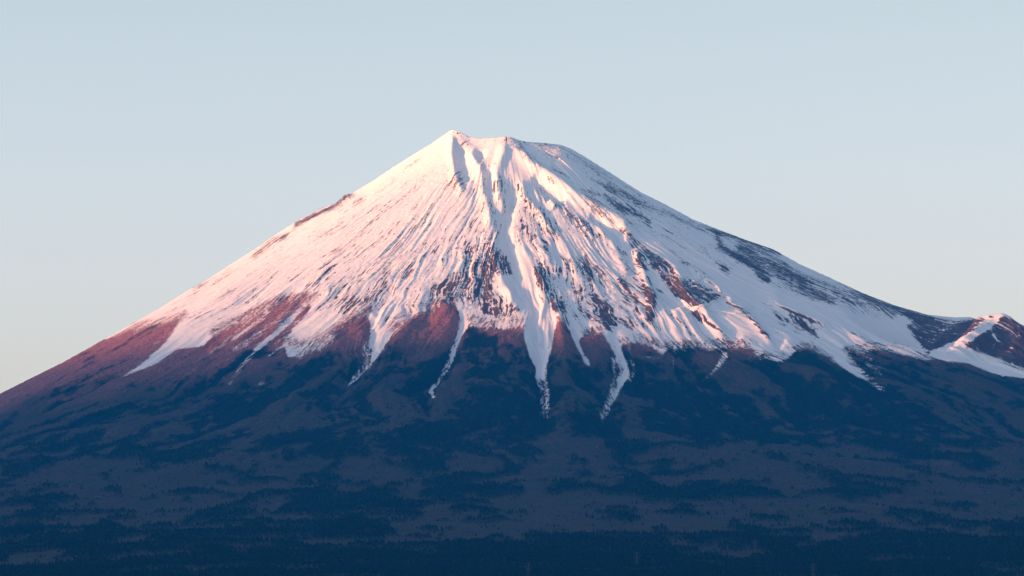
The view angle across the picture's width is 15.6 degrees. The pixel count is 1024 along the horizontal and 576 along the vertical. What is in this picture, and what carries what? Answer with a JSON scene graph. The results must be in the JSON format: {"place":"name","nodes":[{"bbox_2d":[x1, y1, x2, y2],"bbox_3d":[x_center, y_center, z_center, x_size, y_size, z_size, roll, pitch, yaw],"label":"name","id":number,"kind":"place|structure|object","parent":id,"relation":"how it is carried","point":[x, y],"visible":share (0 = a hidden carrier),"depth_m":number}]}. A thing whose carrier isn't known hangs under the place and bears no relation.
{"place":"outdoors","nodes":[
{"label":"outdoors","id":0,"kind":"place"},
{"bbox_2d":[0,130,1023,575],"bbox_3d":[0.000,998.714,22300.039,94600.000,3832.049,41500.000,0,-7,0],"label":"mountain","id":1,"kind":"structure","parent":0,"point":[452,248],"depth_m":18853.46},
{"bbox_2d":[0,349,1023,575],"bbox_3d":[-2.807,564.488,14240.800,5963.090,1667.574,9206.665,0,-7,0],"label":"forest","id":2,"kind":"object","parent":1,"relation":"on","point":[941,565],"visible":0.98,"depth_m":13000.41},
{"bbox_2d":[0,0,1023,392],"label":"sky","id":3,"kind":"structure","parent":0,"point":[148,147]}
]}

